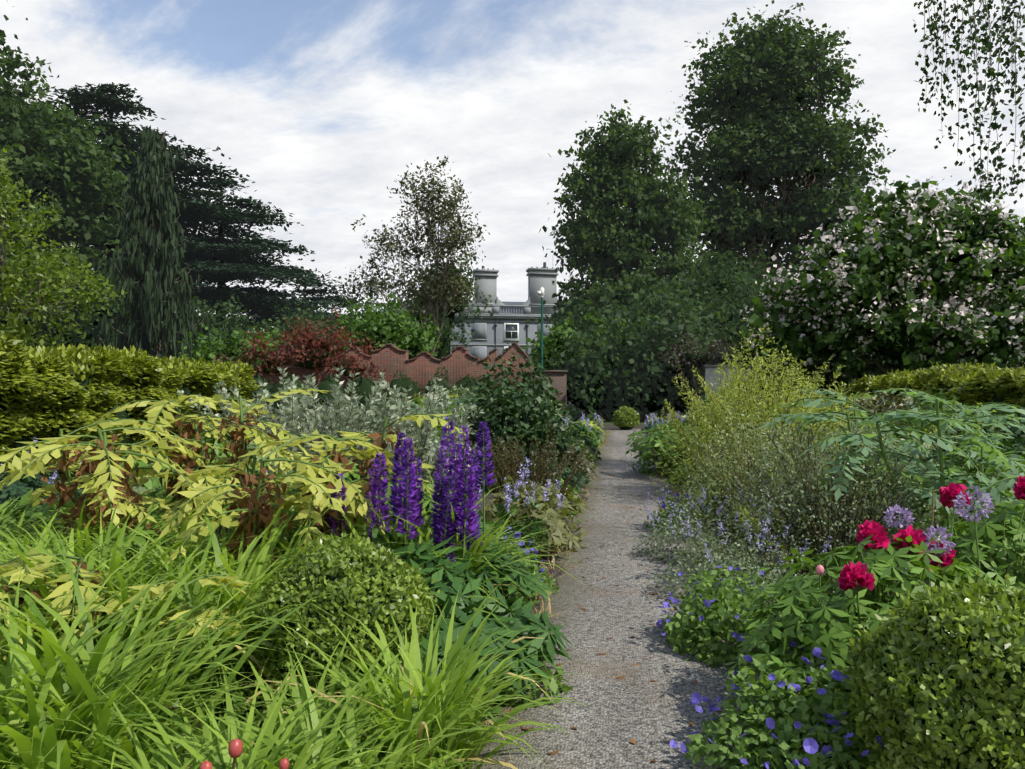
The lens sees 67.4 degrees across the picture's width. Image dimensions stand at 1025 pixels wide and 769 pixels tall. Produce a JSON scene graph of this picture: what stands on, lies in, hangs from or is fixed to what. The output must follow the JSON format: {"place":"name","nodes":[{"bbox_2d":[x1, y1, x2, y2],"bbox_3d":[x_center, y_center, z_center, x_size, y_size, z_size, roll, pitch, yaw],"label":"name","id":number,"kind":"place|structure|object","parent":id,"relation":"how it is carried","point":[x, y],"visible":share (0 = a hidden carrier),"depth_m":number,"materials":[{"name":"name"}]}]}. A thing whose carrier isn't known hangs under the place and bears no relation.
{"place":"outdoors","nodes":[
{"label":"outdoors","id":0,"kind":"place"},
{"bbox_2d":[215,518,220,533],"bbox_3d":[-1.884,0.900,4.904,0.048,0.100,0.048,0,0,8],"label":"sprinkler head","id":1,"kind":"object","parent":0,"point":[219,530],"visible":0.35,"depth_m":4.89},
{"bbox_2d":[0,0,1024,329],"label":"sky","id":2,"kind":"structure","parent":0,"point":[323,104],"materials":[{"name":"white"}]},
{"bbox_2d":[9,394,1018,768],"bbox_3d":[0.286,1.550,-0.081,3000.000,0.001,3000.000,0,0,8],"label":"ground","id":3,"kind":"structure","parent":0,"point":[607,424],"depth_m":7.54,"materials":[{"name":"soil"}]},
{"bbox_2d":[0,243,91,348],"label":"tree","id":4,"kind":"object","parent":3,"relation":"on","point":[43,333],"depth_m":35.93,"materials":[{"name":"plant"}]},
{"bbox_2d":[0,145,126,351],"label":"robinia tree","id":5,"kind":"object","parent":3,"relation":"on","point":[12,281],"depth_m":23.79,"materials":[{"name":"plant"}]},
{"bbox_2d":[0,6,142,340],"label":"beech tree","id":6,"kind":"object","parent":3,"relation":"on","point":[21,121],"depth_m":36.93,"materials":[{"name":"plant"}]},
{"bbox_2d":[25,238,134,363],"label":"tree","id":7,"kind":"object","parent":3,"relation":"on","point":[101,270],"depth_m":42.56,"materials":[{"name":"plant"}]},
{"bbox_2d":[0,549,167,664],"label":"yellow-leaved plant","id":8,"kind":"object","parent":3,"relation":"on","point":[85,590],"depth_m":3.40,"materials":[{"name":"plant"}]},
{"bbox_2d":[0,560,116,637],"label":"leaves","id":9,"kind":"object","parent":8,"relation":"attached to","point":[36,593],"visible":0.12,"depth_m":3.61,"materials":[{"name":"plant"}]},
{"bbox_2d":[0,330,263,492],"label":"yew hedge","id":10,"kind":"object","parent":3,"relation":"on","point":[15,357],"depth_m":11.80,"materials":[{"name":"plant"}]},
{"bbox_2d":[95,258,199,368],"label":"tree","id":11,"kind":"object","parent":3,"relation":"on","point":[96,330],"depth_m":47.38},
{"bbox_2d":[82,125,213,366],"bbox_3d":[-16.667,-4.570,35.567,6.327,15.026,5.010,0,0,8],"label":"weeping conifer","id":12,"kind":"object","parent":3,"relation":"on","point":[153,312],"depth_m":35.09,"materials":[{"name":"plant"}]},
{"bbox_2d":[34,82,300,311],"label":"cedar tree","id":13,"kind":"object","parent":3,"relation":"on","point":[77,101],"depth_m":53.12,"materials":[{"name":"plant"}]},
{"bbox_2d":[97,291,259,363],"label":"shrub","id":14,"kind":"object","parent":3,"relation":"on","point":[226,327],"depth_m":46.50,"materials":[{"name":"plant"}]},
{"bbox_2d":[121,574,254,715],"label":"yellow-leaved plant","id":15,"kind":"object","parent":3,"relation":"on","point":[156,590],"depth_m":3.56,"materials":[{"name":"plant"}]},
{"bbox_2d":[0,387,466,563],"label":"yellow-leaved shrub","id":16,"kind":"object","parent":3,"relation":"on","point":[321,500],"depth_m":5.07,"materials":[{"name":"plant"}]},
{"bbox_2d":[36,408,399,574],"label":"dead melianthus bracts","id":17,"kind":"object","parent":16,"relation":"attached to","point":[265,514],"visible":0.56,"depth_m":5.01,"materials":[{"name":"plant"}]},
{"bbox_2d":[172,318,299,378],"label":"bush","id":18,"kind":"object","parent":3,"relation":"on","point":[210,351],"depth_m":31.88,"materials":[{"name":"plant"}]},
{"bbox_2d":[85,178,387,333],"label":"cedar tree","id":19,"kind":"object","parent":3,"relation":"on","point":[242,247],"depth_m":57.10,"materials":[{"name":"plant"}]},
{"bbox_2d":[0,429,482,585],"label":"reddish foliage","id":20,"kind":"object","parent":3,"relation":"on","point":[158,490],"depth_m":5.96,"materials":[{"name":"plant"}]},
{"bbox_2d":[177,366,358,475],"bbox_3d":[-3.135,0.654,10.028,1.770,1.799,2.163,0,0,44],"label":"variegated shrub","id":21,"kind":"object","parent":3,"relation":"on","point":[281,413],"depth_m":10.02,"materials":[{"name":"plant"}]},
{"bbox_2d":[226,296,334,345],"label":"shrub","id":22,"kind":"object","parent":3,"relation":"on","point":[280,324],"depth_m":50.73,"materials":[{"name":"plant"}]},
{"bbox_2d":[208,277,374,330],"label":"cedar tree","id":23,"kind":"object","parent":3,"relation":"on","point":[335,298],"depth_m":69.23,"materials":[{"name":"plant"}]},
{"bbox_2d":[0,470,613,768],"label":"daylily leaves","id":24,"kind":"object","parent":3,"relation":"on","point":[60,708],"visible":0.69,"depth_m":2.90,"materials":[{"name":"green plant"}]},
{"bbox_2d":[236,307,386,379],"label":"shrub","id":25,"kind":"object","parent":3,"relation":"on","point":[303,341],"depth_m":30.97,"materials":[{"name":"plant"}]},
{"bbox_2d":[83,568,567,768],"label":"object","id":26,"kind":"object","parent":3,"relation":"on","point":[419,730],"visible":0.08,"depth_m":2.85,"materials":[{"name":"plant"}]},
{"bbox_2d":[256,365,410,488],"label":"variegated shrub","id":27,"kind":"object","parent":3,"relation":"on","point":[342,414],"depth_m":7.08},
{"bbox_2d":[113,613,572,768],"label":"ground cover plant leaves","id":28,"kind":"object","parent":3,"relation":"on","point":[556,688],"visible":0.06,"depth_m":3.55,"materials":[{"name":"green plant"}]},
{"bbox_2d":[274,294,414,349],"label":"shrub","id":29,"kind":"object","parent":3,"relation":"on","point":[329,322],"depth_m":48.39,"materials":[{"name":"plant"}]},
{"bbox_2d":[249,365,489,423],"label":"shrub row","id":30,"kind":"object","parent":3,"relation":"on","point":[364,383],"depth_m":29.10,"materials":[{"name":"plant"}]},
{"bbox_2d":[206,344,533,394],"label":"brick wall","id":31,"kind":"structure","parent":3,"relation":"on","point":[422,368],"depth_m":30.75,"materials":[{"name":"brick"}]},
{"bbox_2d":[206,342,531,364],"bbox_3d":[-5.960,-1.216,31.184,13.680,0.868,0.430,0,0,8],"label":"wall coping","id":32,"kind":"object","parent":31,"relation":"on","point":[225,357],"visible":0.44,"depth_m":30.75,"materials":[{"name":"brick"}]},
{"bbox_2d":[331,289,447,358],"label":"bush","id":33,"kind":"object","parent":3,"relation":"on","point":[414,335],"depth_m":34.22,"materials":[{"name":"plant"}]},
{"bbox_2d":[0,400,779,537],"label":"flowers","id":34,"kind":"object","parent":3,"relation":"on","point":[572,491],"depth_m":8.88,"materials":[{"name":"green plant"}]},
{"bbox_2d":[281,417,541,592],"bbox_3d":[-0.746,0.883,5.202,1.816,1.342,1.285,0,0,34],"label":"lupin plant","id":35,"kind":"object","parent":3,"relation":"on","point":[459,508],"depth_m":4.59,"materials":[{"name":"plant"}]},
{"bbox_2d":[363,444,451,542],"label":"purple flower spikes","id":36,"kind":"object","parent":35,"relation":"attached to","point":[437,466],"visible":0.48,"depth_m":4.61,"materials":[{"name":"plant"}]},
{"bbox_2d":[320,421,495,563],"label":"purple flower spikes","id":37,"kind":"object","parent":35,"relation":"attached to","point":[393,497],"visible":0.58,"depth_m":4.73,"materials":[{"name":"plant"}]},
{"bbox_2d":[344,372,483,492],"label":"variegated shrub","id":38,"kind":"object","parent":3,"relation":"on","point":[426,424],"depth_m":7.49,"materials":[{"name":"plant"}]},
{"bbox_2d":[338,155,496,353],"bbox_3d":[-4.894,-5.040,39.861,8.082,13.293,5.943,0,0,-15],"label":"sparse tree","id":39,"kind":"object","parent":3,"relation":"on","point":[455,236],"depth_m":39.55,"materials":[{"name":"plant"}]},
{"bbox_2d":[89,385,763,478],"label":"plant leaves","id":40,"kind":"object","parent":3,"relation":"on","point":[462,392],"depth_m":22.11,"materials":[{"name":"green plant"}]},
{"bbox_2d":[383,236,493,359],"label":"tree","id":41,"kind":"object","parent":3,"relation":"on","point":[457,322],"depth_m":61.01,"materials":[{"name":"plant"}]},
{"bbox_2d":[0,390,904,512],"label":"plant","id":42,"kind":"object","parent":3,"relation":"on","point":[508,498],"depth_m":10.73,"materials":[{"name":"plant"}]},
{"bbox_2d":[376,317,553,363],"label":"mansion","id":43,"kind":"structure","parent":3,"relation":"on","point":[480,331],"depth_m":119.43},
{"bbox_2d":[383,300,558,313],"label":"balustrade","id":44,"kind":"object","parent":43,"relation":"attached to","point":[512,303],"depth_m":123.78,"materials":[{"name":"stone"}]},
{"bbox_2d":[364,268,580,356],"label":"house trim","id":45,"kind":"structure","parent":43,"relation":"attached to","point":[539,278],"depth_m":119.90,"materials":[{"name":"stone"}]},
{"bbox_2d":[463,262,552,353],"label":"mansion pipes","id":46,"kind":"object","parent":43,"relation":"attached to","point":[527,324],"visible":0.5,"depth_m":120.18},
{"bbox_2d":[504,323,518,348],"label":"mansion window frames","id":47,"kind":"structure","parent":43,"relation":"attached to","point":[505,338],"depth_m":119.83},
{"bbox_2d":[506,324,517,337],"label":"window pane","id":48,"kind":"structure","parent":47,"relation":"in","point":[511,327],"depth_m":119.91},
{"bbox_2d":[355,510,575,719],"bbox_3d":[-0.436,1.216,4.814,1.734,0.738,2.882,0,0,8],"label":"hellebore plant","id":49,"kind":"object","parent":3,"relation":"on","point":[452,582],"depth_m":4.11,"materials":[{"name":"plant"}]},
{"bbox_2d":[0,389,1024,509],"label":"flowers","id":50,"kind":"object","parent":3,"relation":"on","point":[18,487],"visible":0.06,"depth_m":8.38,"materials":[{"name":"green plant"}]},
{"bbox_2d":[448,349,592,492],"bbox_3d":[-0.013,0.520,11.850,2.493,2.188,2.293,0,0,8],"label":"round shrub","id":51,"kind":"object","parent":3,"relation":"on","point":[513,401],"depth_m":11.51,"materials":[{"name":"plant"}]},
{"bbox_2d":[84,387,976,521],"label":"plants","id":52,"kind":"object","parent":3,"relation":"on","point":[926,405],"visible":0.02,"depth_m":12.31,"materials":[{"name":"green plant"}]},
{"bbox_2d":[469,422,598,509],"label":"twiggy shrub","id":53,"kind":"object","parent":3,"relation":"on","point":[518,458],"depth_m":8.13,"materials":[{"name":"plant"}]},
{"bbox_2d":[541,297,542,366],"bbox_3d":[1.233,-1.050,32.168,0.162,5.200,0.170,0,0,8],"label":"cctv pole","id":54,"kind":"object","parent":3,"relation":"on","point":[542,331],"visible":0.33,"depth_m":32.12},
{"bbox_2d":[537,287,543,296],"bbox_3d":[1.188,-3.860,32.073,0.255,0.420,0.400,0,0,8],"label":"cctv camera","id":55,"kind":"object","parent":54,"relation":"attached to","point":[541,292],"visible":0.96,"depth_m":32.08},
{"bbox_2d":[73,408,1017,553],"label":"filler plant stems","id":56,"kind":"object","parent":3,"relation":"on","point":[720,495],"visible":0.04,"depth_m":7.03,"materials":[{"name":"plant"}]},
{"bbox_2d":[503,311,587,381],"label":"bush","id":57,"kind":"object","parent":3,"relation":"on","point":[550,343],"depth_m":32.98,"materials":[{"name":"plant"}]},
{"bbox_2d":[532,370,567,413],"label":"brick pier wall","id":58,"kind":"structure","parent":3,"relation":"on","point":[559,379],"depth_m":29.88,"materials":[{"name":"brick"}]},
{"bbox_2d":[139,391,1024,585],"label":"plants","id":59,"kind":"object","parent":3,"relation":"on","point":[941,509],"visible":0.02,"depth_m":6.55,"materials":[{"name":"green plant"}]},
{"bbox_2d":[530,324,656,420],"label":"shrub","id":60,"kind":"object","parent":3,"relation":"on","point":[591,358],"depth_m":31.54,"materials":[{"name":"plant"}]},
{"bbox_2d":[276,429,934,584],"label":"bamboo canes","id":61,"kind":"object","parent":3,"relation":"on","point":[932,515],"visible":0.29,"depth_m":4.03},
{"bbox_2d":[492,397,728,567],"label":"plants","id":62,"kind":"object","parent":3,"relation":"on","point":[538,536],"visible":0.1,"depth_m":6.31,"materials":[{"name":"green plant"}]},
{"bbox_2d":[566,312,656,420],"bbox_3d":[4.229,-0.747,33.045,4.021,4.667,3.976,0,0,8],"label":"green tree","id":63,"kind":"object","parent":3,"relation":"on","point":[591,318],"depth_m":32.63,"materials":[{"name":"plant"}]},
{"bbox_2d":[543,260,701,414],"bbox_3d":[4.978,-2.058,36.222,8.847,7.241,8.972,0,0,8],"label":"tree","id":64,"kind":"object","parent":3,"relation":"on","point":[652,300],"depth_m":34.61,"materials":[{"name":"plant"}]},
{"bbox_2d":[526,99,728,333],"bbox_3d":[6.007,-6.571,40.145,10.217,16.364,7.862,0,0,8],"label":"beech tree","id":65,"kind":"object","parent":3,"relation":"on","point":[655,207],"depth_m":39.20,"materials":[{"name":"plant"}]},
{"bbox_2d":[567,271,693,340],"bbox_3d":[5.432,-2.095,38.221,8.433,7.435,7.324,0,0,8],"label":"tree","id":66,"kind":"object","parent":3,"relation":"on","point":[623,300],"depth_m":37.06,"materials":[{"name":"plant"}]},
{"bbox_2d":[576,297,694,420],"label":"shrub","id":67,"kind":"object","parent":3,"relation":"on","point":[632,359],"depth_m":31.51,"materials":[{"name":"plant"}]},
{"bbox_2d":[270,406,1024,768],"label":"boxwood balls","id":68,"kind":"object","parent":3,"relation":"on","point":[970,603],"depth_m":2.48},
{"bbox_2d":[243,531,442,705],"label":"box ball leaves","id":69,"kind":"object","parent":68,"relation":"on","point":[408,578],"visible":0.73,"depth_m":3.46,"materials":[{"name":"green plant"}]},
{"bbox_2d":[577,308,719,421],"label":"shrub","id":70,"kind":"object","parent":3,"relation":"on","point":[650,325],"depth_m":31.71,"materials":[{"name":"plant"}]},
{"bbox_2d":[277,401,1024,529],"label":"plants","id":71,"kind":"object","parent":3,"relation":"on","point":[1009,444],"depth_m":7.68,"materials":[{"name":"green plant"}]},
{"bbox_2d":[401,391,910,558],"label":"plants","id":72,"kind":"object","parent":3,"relation":"on","point":[559,534],"visible":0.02,"depth_m":7.19,"materials":[{"name":"green plant"}]},
{"bbox_2d":[567,282,748,418],"bbox_3d":[5.828,-1.599,34.815,10.089,7.006,7.454,0,0,8],"label":"tree","id":73,"kind":"object","parent":3,"relation":"on","point":[725,334],"depth_m":34.33,"materials":[{"name":"plant"}]},
{"bbox_2d":[597,294,736,420],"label":"shrub","id":74,"kind":"object","parent":3,"relation":"on","point":[688,320],"depth_m":32.35,"materials":[{"name":"plant"}]},
{"bbox_2d":[314,390,1024,477],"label":"plants","id":75,"kind":"object","parent":3,"relation":"on","point":[887,407],"visible":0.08,"depth_m":15.42,"materials":[{"name":"green plant"}]},
{"bbox_2d":[654,260,725,320],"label":"tree","id":76,"kind":"object","parent":3,"relation":"on","point":[694,291],"depth_m":44.79,"materials":[{"name":"plant"}]},
{"bbox_2d":[570,400,817,510],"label":"plants","id":77,"kind":"object","parent":3,"relation":"on","point":[591,432],"visible":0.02,"depth_m":13.86,"materials":[{"name":"green plant"}]},
{"bbox_2d":[650,312,746,402],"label":"purple bush","id":78,"kind":"object","parent":3,"relation":"on","point":[715,347],"depth_m":30.96,"materials":[{"name":"plant"}]},
{"bbox_2d":[395,391,1016,479],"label":"plants","id":79,"kind":"object","parent":3,"relation":"on","point":[432,446],"visible":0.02,"depth_m":17.00,"materials":[{"name":"green plant"}]},
{"bbox_2d":[657,393,765,474],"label":"willow shrub","id":80,"kind":"object","parent":3,"relation":"on","point":[674,418],"depth_m":11.08,"materials":[{"name":"plant"}]},
{"bbox_2d":[442,389,1008,550],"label":"plants","id":81,"kind":"object","parent":3,"relation":"on","point":[731,515],"visible":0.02,"depth_m":7.26,"materials":[{"name":"green plant"}]},
{"bbox_2d":[673,236,788,405],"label":"tree","id":82,"kind":"object","parent":3,"relation":"on","point":[735,283],"depth_m":46.27,"materials":[{"name":"plant"}]},
{"bbox_2d":[681,255,797,364],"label":"tree","id":83,"kind":"object","parent":3,"relation":"on","point":[730,306],"depth_m":40.75,"materials":[{"name":"plant"}]},
{"bbox_2d":[666,406,854,553],"bbox_3d":[2.496,0.888,7.736,1.815,1.371,1.715,0,0,8],"label":"grey shrub","id":84,"kind":"object","parent":3,"relation":"on","point":[720,486],"depth_m":7.68,"materials":[{"name":"plant"}]},
{"bbox_2d":[725,297,807,400],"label":"shrub","id":85,"kind":"object","parent":3,"relation":"on","point":[739,338],"depth_m":28.38,"materials":[{"name":"plant"}]},
{"bbox_2d":[648,325,885,508],"bbox_3d":[3.414,0.396,10.201,3.133,2.369,2.801,0,0,8],"label":"willow shrub","id":86,"kind":"object","parent":3,"relation":"on","point":[733,394],"depth_m":10.10,"materials":[{"name":"plant"}]},
{"bbox_2d":[740,265,803,302],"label":"tree","id":87,"kind":"object","parent":3,"relation":"on","point":[747,284],"depth_m":43.77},
{"bbox_2d":[662,0,895,284],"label":"tall beech tree","id":88,"kind":"object","parent":3,"relation":"on","point":[769,49],"depth_m":50.45,"materials":[{"name":"plant"}]},
{"bbox_2d":[765,358,834,399],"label":"shrub","id":89,"kind":"object","parent":3,"relation":"on","point":[818,388],"depth_m":28.28,"materials":[{"name":"plant"}]},
{"bbox_2d":[625,422,1024,724],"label":"peony plant","id":90,"kind":"object","parent":3,"relation":"on","point":[824,633],"depth_m":3.63,"materials":[{"name":"plant"}]},
{"bbox_2d":[661,437,931,574],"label":"pink peony flowers","id":91,"kind":"object","parent":90,"relation":"attached to","point":[819,569],"visible":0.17,"depth_m":3.56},
{"bbox_2d":[703,409,966,593],"bbox_3d":[2.485,0.885,5.976,2.001,1.369,1.890,0,0,8],"label":"grey shrub","id":92,"kind":"object","parent":3,"relation":"on","point":[795,506],"depth_m":5.87,"materials":[{"name":"plant"}]},
{"bbox_2d":[792,352,905,402],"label":"shrub","id":93,"kind":"object","parent":3,"relation":"on","point":[849,378],"depth_m":28.19,"materials":[{"name":"plant"}]},
{"bbox_2d":[705,367,1016,399],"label":"stone wall","id":94,"kind":"structure","parent":3,"relation":"on","point":[713,369],"depth_m":29.16,"materials":[{"name":"stone"}]},
{"bbox_2d":[704,364,1020,367],"bbox_3d":[25.628,-0.700,27.074,36.850,0.100,0.530,0,0,8],"label":"stone wall coping","id":95,"kind":"object","parent":94,"relation":"on","point":[868,365],"visible":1,"depth_m":28.45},
{"bbox_2d":[844,336,897,363],"bbox_3d":[18.812,-2.397,40.218,10.921,8.111,9.363,0,0,8],"label":"tree","id":96,"kind":"object","parent":3,"relation":"on","point":[869,356],"depth_m":38.37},
{"bbox_2d":[734,170,1024,377],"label":"flowering shrub","id":97,"kind":"object","parent":3,"relation":"on","point":[892,253],"depth_m":25.71,"materials":[{"name":"plant"}]},
{"bbox_2d":[757,388,1024,582],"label":"fern","id":98,"kind":"object","parent":3,"relation":"on","point":[1008,464],"depth_m":5.56,"materials":[{"name":"plant"}]},
{"bbox_2d":[805,388,1024,517],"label":"fern","id":99,"kind":"object","parent":3,"relation":"on","point":[916,451],"depth_m":7.36,"materials":[{"name":"plant"}]},
{"bbox_2d":[843,361,1024,415],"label":"yew hedge","id":100,"kind":"object","parent":3,"relation":"on","point":[995,378],"depth_m":18.29,"materials":[{"name":"plant"}]},
{"bbox_2d":[883,485,994,580],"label":"allium flowers","id":101,"kind":"object","parent":3,"relation":"on","point":[908,517],"visible":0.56,"depth_m":3.89,"materials":[{"name":"plant"}]},
{"bbox_2d":[912,0,1024,232],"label":"birch tree","id":102,"kind":"object","parent":3,"relation":"on","point":[988,48],"depth_m":11.37,"materials":[{"name":"plant"}]},
{"bbox_2d":[943,0,1024,233],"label":"corner tree","id":103,"kind":"object","parent":3,"relation":"on","point":[1012,49],"depth_m":11.19,"materials":[{"name":"plant"}]},
{"bbox_2d":[945,355,1024,363],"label":"tree","id":104,"kind":"object","parent":3,"relation":"on","point":[1023,362],"depth_m":34.79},
{"bbox_2d":[263,427,825,768],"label":"gravel path","id":105,"kind":"structure","parent":0,"point":[651,718],"depth_m":4.32,"materials":[{"name":"gravel"}]},
{"bbox_2d":[456,433,790,750],"bbox_3d":[1.994,1.543,13.050,2.168,0.028,23.444,0,0,8],"label":"gravel spill","id":106,"kind":"object","parent":105,"relation":"on","point":[552,561],"visible":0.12,"depth_m":6.96,"materials":[{"name":"gravel"}]},
{"bbox_2d":[503,432,747,761],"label":"fallen leaves","id":107,"kind":"object","parent":105,"relation":"on","point":[632,739],"visible":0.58,"depth_m":4.95,"materials":[{"name":"plant"}]},
{"bbox_2d":[495,429,768,702],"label":"plants","id":108,"kind":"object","parent":105,"relation":"on","point":[581,544],"depth_m":8.56,"materials":[{"name":"green plant"}]},
{"bbox_2d":[486,433,848,768],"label":"dry grass plant","id":109,"kind":"object","parent":105,"relation":"on","point":[554,575],"visible":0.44,"depth_m":6.29,"materials":[{"name":"plant"}]},
{"bbox_2d":[489,448,884,768],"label":"geranium plant","id":110,"kind":"object","parent":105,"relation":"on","point":[760,743],"depth_m":3.17,"materials":[{"name":"plant"}]},
{"bbox_2d":[632,485,832,640],"bbox_3d":[1.562,1.192,5.797,1.263,0.756,2.958,0,0,8],"label":"catmint plant","id":111,"kind":"object","parent":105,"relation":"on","point":[734,562],"depth_m":5.61,"materials":[{"name":"plant"}]},
{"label":"peony bud stems","id":112,"kind":"object","parent":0,"visible":0},
{"bbox_2d":[200,739,288,768],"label":"peony buds","id":113,"kind":"object","parent":112,"relation":"on","point":[235,748],"visible":1,"depth_m":1.96,"materials":[{"name":"plant"}]}
]}

